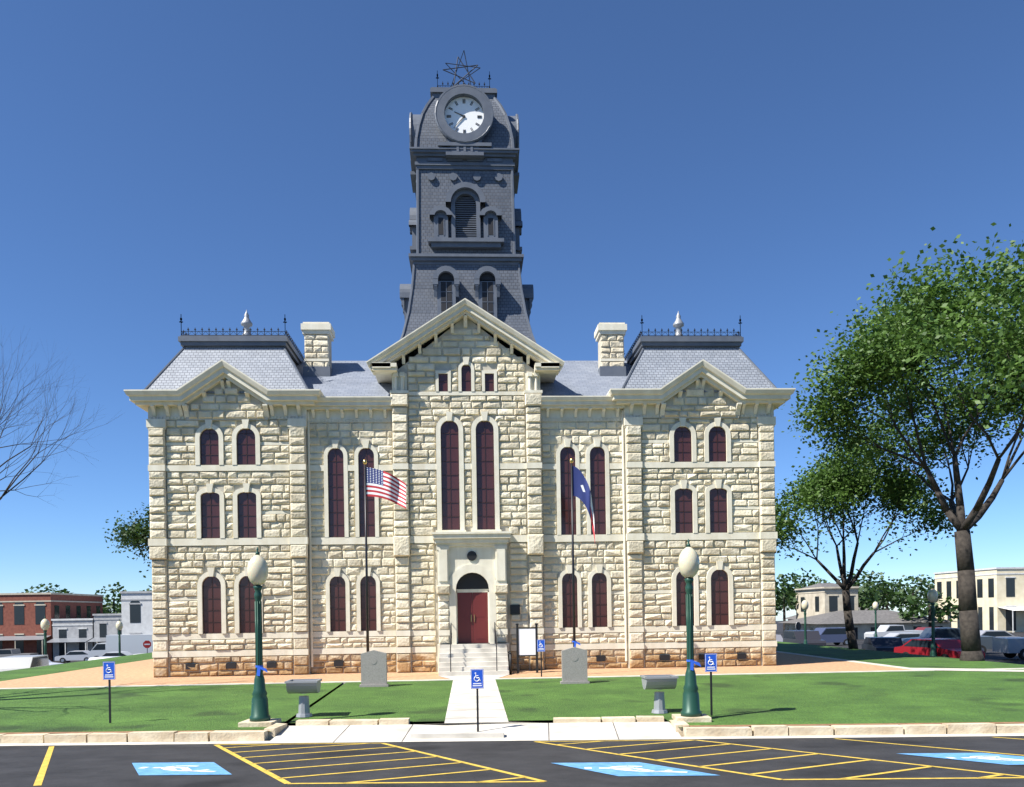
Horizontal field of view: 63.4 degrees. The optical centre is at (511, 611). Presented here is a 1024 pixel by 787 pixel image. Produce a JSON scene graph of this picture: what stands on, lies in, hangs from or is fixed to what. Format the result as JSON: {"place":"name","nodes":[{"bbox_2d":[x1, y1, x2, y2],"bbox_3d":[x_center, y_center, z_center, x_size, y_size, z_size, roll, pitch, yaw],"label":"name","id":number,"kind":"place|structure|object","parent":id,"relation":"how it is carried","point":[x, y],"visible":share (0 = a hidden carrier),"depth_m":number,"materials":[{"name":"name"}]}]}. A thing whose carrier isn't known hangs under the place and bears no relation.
{"place":"outdoors","nodes":[
{"label":"outdoors","id":0,"kind":"place"},
{"bbox_2d":[103,502,150,577],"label":"tree","id":1,"kind":"object","parent":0,"point":[138,532],"depth_m":49.16,"materials":[{"name":"green plant"}]},
{"bbox_2d":[148,318,775,677],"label":"courthouse walls","id":2,"kind":"structure","parent":0,"point":[484,366],"depth_m":35.99,"materials":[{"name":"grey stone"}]},
{"bbox_2d":[124,298,795,672],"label":"stone trim","id":3,"kind":"structure","parent":2,"relation":"attached to","point":[624,406],"depth_m":35.80,"materials":[{"name":"beige stone"}]},
{"bbox_2d":[147,347,773,392],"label":"mansard roof","id":4,"kind":"structure","parent":2,"relation":"on","point":[273,367],"depth_m":36.47,"materials":[{"name":"grey stone"}]},
{"bbox_2d":[144,335,776,388],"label":"roof trim","id":5,"kind":"structure","parent":2,"relation":"on","point":[290,350],"depth_m":37.38,"materials":[{"name":"grey metal"}]},
{"bbox_2d":[179,71,741,360],"bbox_3d":[-2.415,-20.345,41.357,25.060,16.120,8.880,-1,0,-3],"label":"roof cresting","id":6,"kind":"object","parent":5,"relation":"on","point":[302,356],"visible":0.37,"depth_m":37.48,"materials":[{"name":"black metal"}]},
{"bbox_2d":[241,310,683,335],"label":"roof finials","id":7,"kind":"object","parent":5,"relation":"on","point":[247,324],"visible":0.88,"depth_m":38.71,"materials":[{"name":"grey metal"}]},
{"bbox_2d":[148,327,776,676],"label":"rock face blocks","id":8,"kind":"structure","parent":2,"relation":"attached to","point":[181,561],"depth_m":35.92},
{"bbox_2d":[200,365,727,632],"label":"window panes","id":9,"kind":"structure","parent":2,"relation":"in","point":[211,517],"depth_m":35.96,"materials":[{"name":"red glass"}]},
{"bbox_2d":[296,321,631,398],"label":"roof","id":10,"kind":"structure","parent":2,"relation":"on","point":[358,378],"depth_m":37.75,"materials":[{"name":"grey metal"}]},
{"bbox_2d":[200,369,728,633],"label":"window frames","id":11,"kind":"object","parent":2,"relation":"attached to","point":[450,502],"visible":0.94,"depth_m":35.95,"materials":[{"name":"red wood"}]},
{"bbox_2d":[185,573,746,668],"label":"windows","id":12,"kind":"structure","parent":2,"relation":"in","point":[472,581],"depth_m":35.93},
{"bbox_2d":[400,84,535,342],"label":"clock tower","id":13,"kind":"structure","parent":2,"relation":"on","point":[465,151],"depth_m":41.68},
{"bbox_2d":[443,51,479,86],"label":"star","id":14,"kind":"object","parent":13,"relation":"attached to","point":[468,73],"visible":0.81,"depth_m":44.32,"materials":[{"name":"grey metal"}]},
{"bbox_2d":[444,97,483,132],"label":"clock face","id":15,"kind":"object","parent":13,"relation":"attached to","point":[469,112],"visible":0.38,"depth_m":41.82},
{"bbox_2d":[447,102,481,132],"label":"clock markings","id":16,"kind":"object","parent":15,"relation":"attached to","point":[478,116],"visible":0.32,"depth_m":41.79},
{"bbox_2d":[403,98,532,340],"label":"tower slate","id":17,"kind":"object","parent":2,"relation":"on","point":[510,307],"visible":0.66,"depth_m":41.87,"materials":[{"name":"grey stone"}]},
{"bbox_2d":[438,196,494,314],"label":"tower windows","id":18,"kind":"structure","parent":17,"relation":"in","point":[484,276],"depth_m":41.19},
{"bbox_2d":[457,592,487,642],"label":"courthouse doors","id":19,"kind":"structure","parent":2,"relation":"in","point":[469,631],"depth_m":35.92,"materials":[{"name":"red wood"}]},
{"bbox_2d":[467,551,519,613],"bbox_3d":[-0.794,-1.248,35.837,2.292,2.740,0.164,-1,0,-12],"label":"wall plaque","id":20,"kind":"object","parent":2,"relation":"attached to","point":[472,556],"visible":1,"depth_m":35.96,"materials":[{"name":"black paint"}]},
{"bbox_2d":[404,210,529,316],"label":"columns","id":21,"kind":"structure","parent":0,"point":[446,291],"depth_m":41.52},
{"bbox_2d":[0,641,1023,733],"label":"lawn","id":22,"kind":"structure","parent":0,"point":[892,697],"depth_m":25.22,"materials":[{"name":"green plant"}]},
{"bbox_2d":[0,326,118,504],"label":"bare tree","id":23,"kind":"object","parent":22,"relation":"on","point":[7,490],"visible":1,"depth_m":28.63,"materials":[{"name":"brown plant"}]},
{"bbox_2d":[103,662,114,722],"bbox_3d":[-10.474,2.101,21.585,0.310,1.600,0.046,-1,0,-3],"label":"handicap parking sign","id":24,"kind":"object","parent":22,"relation":"on","point":[109,671],"visible":1,"depth_m":21.58,"materials":[{"name":"blue metal"}]},
{"bbox_2d":[284,679,321,716],"bbox_3d":[-5.595,2.329,22.300,0.860,0.980,0.720,-1,0,-3],"label":"drinking trough","id":25,"kind":"object","parent":22,"relation":"on","point":[300,686],"visible":1,"depth_m":22.12,"materials":[{"name":"grey metal"}]},
{"bbox_2d":[359,650,388,686],"bbox_3d":[-4.922,2.023,29.587,1.020,1.300,0.320,-1,0,-3],"label":"monument","id":26,"kind":"object","parent":22,"relation":"on","point":[373,668],"visible":1,"depth_m":29.48,"materials":[{"name":"grey stone"}]},
{"bbox_2d":[0,652,909,687],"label":"gravel pad","id":27,"kind":"object","parent":22,"relation":"on","point":[135,673],"visible":0.25,"depth_m":34.44,"materials":[{"name":"gravel"}]},
{"bbox_2d":[363,459,368,651],"bbox_3d":[-5.742,-1.680,32.753,0.240,8.660,0.228,-1,0,-3],"label":"flagpole","id":28,"kind":"object","parent":27,"relation":"on","point":[367,606],"visible":0.73,"depth_m":32.72,"materials":[{"name":"grey metal"}]},
{"bbox_2d":[366,467,405,508],"bbox_3d":[-4.965,-4.869,32.791,1.587,1.687,0.210,-1,0,3],"label":"us flag","id":29,"kind":"object","parent":28,"relation":"attached to","point":[385,485],"visible":1,"depth_m":32.76,"materials":[{"name":"multicoloured fabric"}]},
{"bbox_2d":[439,643,508,675],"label":"front steps","id":30,"kind":"structure","parent":27,"relation":"on","point":[466,659],"depth_m":34.32,"materials":[{"name":"beige concrete"}]},
{"bbox_2d":[450,622,496,671],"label":"handrails","id":31,"kind":"object","parent":30,"relation":"on","point":[451,643],"visible":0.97,"depth_m":34.12,"materials":[{"name":"metal"}]},
{"bbox_2d":[509,652,511,673],"bbox_3d":[-0.059,2.101,33.839,0.120,0.920,0.120,-1,0,20],"label":"post","id":32,"kind":"object","parent":27,"relation":"on","point":[510,662],"visible":1,"depth_m":33.81,"materials":[{"name":"black metal"}]},
{"bbox_2d":[516,623,537,672],"bbox_3d":[0.631,1.520,34.470,0.920,2.060,0.130,-1,0,-3],"label":"notice board","id":33,"kind":"object","parent":27,"relation":"on","point":[526,640],"visible":0.99,"depth_m":34.44,"materials":[{"name":"black paint"}]},
{"bbox_2d":[537,640,544,676],"bbox_3d":[1.142,1.817,32.386,0.310,1.450,0.046,-1,0,-3],"label":"handicap parking sign","id":34,"kind":"object","parent":27,"relation":"on","point":[540,646],"visible":1,"depth_m":32.38,"materials":[{"name":"blue metal"}]},
{"bbox_2d":[569,458,575,646],"bbox_3d":[2.447,-1.809,33.168,0.240,8.660,0.228,-1,0,-3],"label":"flagpole","id":35,"kind":"object","parent":27,"relation":"on","point":[571,460],"visible":0.72,"depth_m":33.13,"materials":[{"name":"grey metal"}]},
{"bbox_2d":[573,466,594,539],"bbox_3d":[2.863,-4.168,33.120,0.840,3.336,0.246,-1,0,-3],"label":"state flag","id":36,"kind":"object","parent":35,"relation":"attached to","point":[581,491],"visible":1,"depth_m":33.17,"materials":[{"name":"blue fabric"}]},
{"bbox_2d":[560,647,589,683],"bbox_3d":[2.233,1.916,29.649,1.020,1.300,0.320,-1,0,-3],"label":"monument","id":37,"kind":"object","parent":22,"relation":"on","point":[574,666],"visible":1,"depth_m":29.54,"materials":[{"name":"grey stone"}]},
{"bbox_2d":[640,674,678,713],"bbox_3d":[3.898,2.185,21.947,0.860,0.980,0.720,-1,0,-3],"label":"drinking trough","id":38,"kind":"object","parent":22,"relation":"on","point":[664,681],"visible":1,"depth_m":21.77,"materials":[{"name":"grey metal"}]},
{"bbox_2d":[705,653,716,715],"bbox_3d":[5.110,1.877,21.273,0.310,1.600,0.046,-1,0,-3],"label":"handicap parking sign","id":39,"kind":"object","parent":22,"relation":"on","point":[710,663],"visible":1,"depth_m":21.27,"materials":[{"name":"blue metal"}]},
{"bbox_2d":[0,736,1023,786],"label":"street asphalt","id":40,"kind":"structure","parent":0,"point":[92,766],"depth_m":14.78,"materials":[{"name":"grey asphalt"}]},
{"bbox_2d":[33,737,1023,785],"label":"yellow parking lines","id":41,"kind":"object","parent":40,"relation":"on","point":[41,774],"visible":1,"depth_m":14.43,"materials":[{"name":"paint"}]},
{"bbox_2d":[132,753,1023,775],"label":"accessible parking marking","id":42,"kind":"object","parent":40,"relation":"on","point":[150,769],"visible":1,"depth_m":14.21,"materials":[{"name":"paint"}]},
{"bbox_2d":[141,756,1023,772],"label":"wheelchair symbol","id":43,"kind":"object","parent":42,"relation":"on","point":[171,768],"visible":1,"depth_m":14.22,"materials":[{"name":"paint"}]},
{"bbox_2d":[0,722,1023,733],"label":"kerb dirt","id":44,"kind":"structure","parent":0,"point":[689,726],"depth_m":19.58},
{"bbox_2d":[0,0,1023,737],"label":"sky","id":45,"kind":"structure","parent":0,"point":[202,163],"materials":[{"name":"blue"}]},
{"bbox_2d":[51,621,1023,744],"bbox_3d":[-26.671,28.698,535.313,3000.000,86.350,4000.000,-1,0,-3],"label":"ground","id":46,"kind":"structure","parent":0,"point":[991,655],"depth_m":46.85,"materials":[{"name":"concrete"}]},
{"bbox_2d":[0,649,37,656],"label":"pickup truck","id":47,"kind":"object","parent":46,"relation":"on","point":[8,652],"visible":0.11,"depth_m":103.96,"materials":[{"name":"grey paint"}]},
{"bbox_2d":[0,655,48,671],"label":"vehicle","id":48,"kind":"object","parent":46,"relation":"on","point":[8,663],"visible":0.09,"depth_m":50.77,"materials":[{"name":"grey paint"}]},
{"bbox_2d":[40,616,49,654],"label":"lamp post","id":49,"kind":"object","parent":46,"relation":"on","point":[45,624],"visible":0.65,"depth_m":54.25,"materials":[{"name":"green metal"}]},
{"bbox_2d":[0,592,103,660],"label":"brick building","id":50,"kind":"structure","parent":46,"relation":"on","point":[22,615],"depth_m":112.85,"materials":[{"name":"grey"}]},
{"bbox_2d":[48,659,63,664],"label":"car","id":51,"kind":"object","parent":46,"relation":"on","point":[52,663],"visible":0.02,"depth_m":68.43,"materials":[{"name":"white paint"}]},
{"bbox_2d":[47,618,93,660],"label":"grey shop building","id":52,"kind":"structure","parent":46,"relation":"on","point":[73,634],"depth_m":113.08,"materials":[{"name":"paint"}]},
{"bbox_2d":[55,650,89,662],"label":"car","id":53,"kind":"object","parent":46,"relation":"on","point":[69,656],"visible":0.6,"depth_m":100.54,"materials":[{"name":"grey paint"}]},
{"bbox_2d":[89,656,119,659],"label":"white sedan car","id":54,"kind":"object","parent":46,"relation":"on","point":[95,658],"visible":0.02,"depth_m":60.96,"materials":[{"name":"white paint"}]},
{"bbox_2d":[87,613,121,649],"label":"grey shop building","id":55,"kind":"structure","parent":46,"relation":"on","point":[104,625],"depth_m":113.29,"materials":[{"name":"paint"}]},
{"bbox_2d":[88,651,132,659],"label":"white car","id":56,"kind":"object","parent":46,"relation":"on","point":[125,653],"visible":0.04,"depth_m":83.23,"materials":[{"name":"white paint"}]},
{"bbox_2d":[116,619,122,655],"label":"lamp post","id":57,"kind":"object","parent":46,"relation":"on","point":[119,625],"visible":0.6,"depth_m":67.39,"materials":[{"name":"green metal"}]},
{"bbox_2d":[88,634,152,658],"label":"box truck","id":58,"kind":"object","parent":46,"relation":"on","point":[132,643],"visible":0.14,"depth_m":94.78,"materials":[{"name":"white paint"}]},
{"bbox_2d":[120,591,152,634],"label":"building","id":59,"kind":"structure","parent":46,"relation":"on","point":[136,612],"depth_m":103.73,"materials":[{"name":"grey paint"}]},
{"bbox_2d":[143,641,150,652],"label":"stop sign","id":60,"kind":"object","parent":46,"relation":"on","point":[147,644],"visible":0.83,"depth_m":78.34,"materials":[{"name":"red metal"}]},
{"bbox_2d":[22,568,958,630],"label":"tree line","id":61,"kind":"object","parent":46,"relation":"on","point":[868,594],"depth_m":134.91,"materials":[{"name":"green plant"}]},
{"bbox_2d":[0,651,1023,745],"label":"concrete paths","id":62,"kind":"structure","parent":46,"relation":"on","point":[460,724],"depth_m":20.17,"materials":[{"name":"beige concrete"}]},
{"bbox_2d":[333,682,618,741],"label":"walkway joints","id":63,"kind":"object","parent":62,"relation":"on","point":[480,717],"visible":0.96,"depth_m":20.17,"materials":[{"name":"grey concrete"}]},
{"bbox_2d":[471,669,483,731],"bbox_3d":[-0.829,2.158,19.960,0.310,1.550,0.046,-1,0,-3],"label":"handicap parking sign","id":64,"kind":"object","parent":62,"relation":"on","point":[477,679],"visible":0.99,"depth_m":19.95,"materials":[{"name":"blue metal"}]},
{"bbox_2d":[0,714,1023,745],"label":"kerb stones","id":65,"kind":"object","parent":46,"relation":"on","point":[678,723],"visible":0.75,"depth_m":19.65,"materials":[{"name":"beige concrete"}]},
{"bbox_2d":[247,547,270,721],"bbox_3d":[-6.420,0.561,21.029,0.530,4.400,0.517,-1,0,-3],"label":"lamp post","id":66,"kind":"object","parent":65,"relation":"on","point":[257,569],"visible":1,"depth_m":20.92,"materials":[{"name":"green metal"}]},
{"bbox_2d":[255,665,266,675],"bbox_3d":[-6.332,1.495,21.017,0.335,0.270,0.210,-1,0,-3],"label":"blue ribbon","id":67,"kind":"object","parent":66,"relation":"attached to","point":[259,667],"visible":1,"depth_m":20.92,"materials":[{"name":"blue fabric"}]},
{"bbox_2d":[678,539,701,716],"bbox_3d":[4.421,0.391,20.625,0.530,4.400,0.517,-1,0,-3],"label":"lamp post","id":68,"kind":"object","parent":65,"relation":"on","point":[688,562],"visible":1,"depth_m":20.51,"materials":[{"name":"green metal"}]},
{"bbox_2d":[687,660,700,669],"bbox_3d":[4.509,1.324,20.614,0.335,0.270,0.210,-1,0,-3],"label":"ribbon","id":69,"kind":"object","parent":68,"relation":"attached to","point":[692,662],"visible":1,"depth_m":20.52,"materials":[{"name":"blue fabric"}]},
{"bbox_2d":[796,622,800,629],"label":"stop sign","id":70,"kind":"object","parent":46,"relation":"on","point":[798,625],"visible":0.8,"depth_m":73.35,"materials":[{"name":"grey metal"}]},
{"bbox_2d":[783,630,825,645],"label":"dark car","id":71,"kind":"object","parent":46,"relation":"on","point":[797,636],"visible":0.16,"depth_m":66.33,"materials":[{"name":"grey paint"}]},
{"bbox_2d":[801,599,808,643],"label":"lamp post","id":72,"kind":"object","parent":46,"relation":"on","point":[804,605],"visible":0.73,"depth_m":63.13,"materials":[{"name":"green metal"}]},
{"bbox_2d":[794,583,858,618],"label":"building","id":73,"kind":"structure","parent":46,"relation":"on","point":[821,598],"depth_m":113.67,"materials":[{"name":"grey"}]},
{"bbox_2d":[786,607,868,620],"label":"hip roof building","id":74,"kind":"structure","parent":46,"relation":"on","point":[791,617],"depth_m":136.31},
{"bbox_2d":[814,627,847,644],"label":"car","id":75,"kind":"object","parent":46,"relation":"on","point":[836,635],"visible":0.4,"depth_m":82.81,"materials":[{"name":"blue paint"}]},
{"bbox_2d":[779,610,956,638],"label":"hip roof building","id":76,"kind":"structure","parent":46,"relation":"on","point":[864,621],"depth_m":105.44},
{"bbox_2d":[872,600,878,636],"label":"lamp post","id":77,"kind":"object","parent":46,"relation":"on","point":[875,605],"visible":0.77,"depth_m":77.75,"materials":[{"name":"green metal"}]},
{"bbox_2d":[775,433,977,648],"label":"tree","id":78,"kind":"object","parent":46,"relation":"on","point":[806,491],"depth_m":48.42,"materials":[{"name":"green plant"}]},
{"bbox_2d":[862,637,902,651],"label":"dark car","id":79,"kind":"object","parent":46,"relation":"on","point":[887,644],"visible":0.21,"depth_m":52.38,"materials":[{"name":"blue paint"}]},
{"bbox_2d":[864,625,922,638],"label":"pickup truck","id":80,"kind":"object","parent":46,"relation":"on","point":[883,630],"visible":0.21,"depth_m":87.18,"materials":[{"name":"grey paint"}]},
{"bbox_2d":[777,222,1023,660],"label":"tree","id":81,"kind":"object","parent":46,"relation":"on","point":[905,334],"depth_m":37.73,"materials":[{"name":"green plant"}]},
{"bbox_2d":[884,633,919,638],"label":"car","id":82,"kind":"object","parent":46,"relation":"on","point":[906,635],"visible":0.06,"depth_m":64.78,"materials":[{"name":"grey paint"}]},
{"bbox_2d":[915,627,939,629],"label":"car","id":83,"kind":"object","parent":46,"relation":"on","point":[920,628],"visible":0.04,"depth_m":94.16,"materials":[{"name":"red paint"}]},
{"bbox_2d":[927,585,937,655],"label":"lamp post","id":84,"kind":"object","parent":46,"relation":"on","point":[932,595],"visible":0.84,"depth_m":45.14,"materials":[{"name":"green metal"}]},
{"bbox_2d":[894,638,984,658],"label":"red car","id":85,"kind":"object","parent":46,"relation":"on","point":[947,647],"visible":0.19,"depth_m":45.70,"materials":[{"name":"red paint"}]},
{"bbox_2d":[902,628,995,652],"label":"car","id":86,"kind":"object","parent":46,"relation":"on","point":[954,633],"visible":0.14,"depth_m":56.63,"materials":[{"name":"grey paint"}]},
{"bbox_2d":[934,567,1023,632],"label":"cream stone building","id":87,"kind":"structure","parent":46,"relation":"on","point":[1000,597],"depth_m":120.22,"materials":[{"name":"grey"}]},
{"bbox_2d":[980,630,1017,636],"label":"silver car","id":88,"kind":"object","parent":46,"relation":"on","point":[999,633],"visible":0.09,"depth_m":65.12,"materials":[{"name":"grey paint"}]},
{"bbox_2d":[992,637,1023,659],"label":"silver pickup","id":89,"kind":"object","parent":46,"relation":"on","point":[1009,647],"visible":1,"depth_m":48.19,"materials":[{"name":"grey paint"}]},
{"bbox_2d":[776,635,782,641],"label":"car","id":90,"kind":"object","parent":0,"point":[779,638],"visible":0.02,"depth_m":74.35,"materials":[{"name":"grey paint"}]}
]}

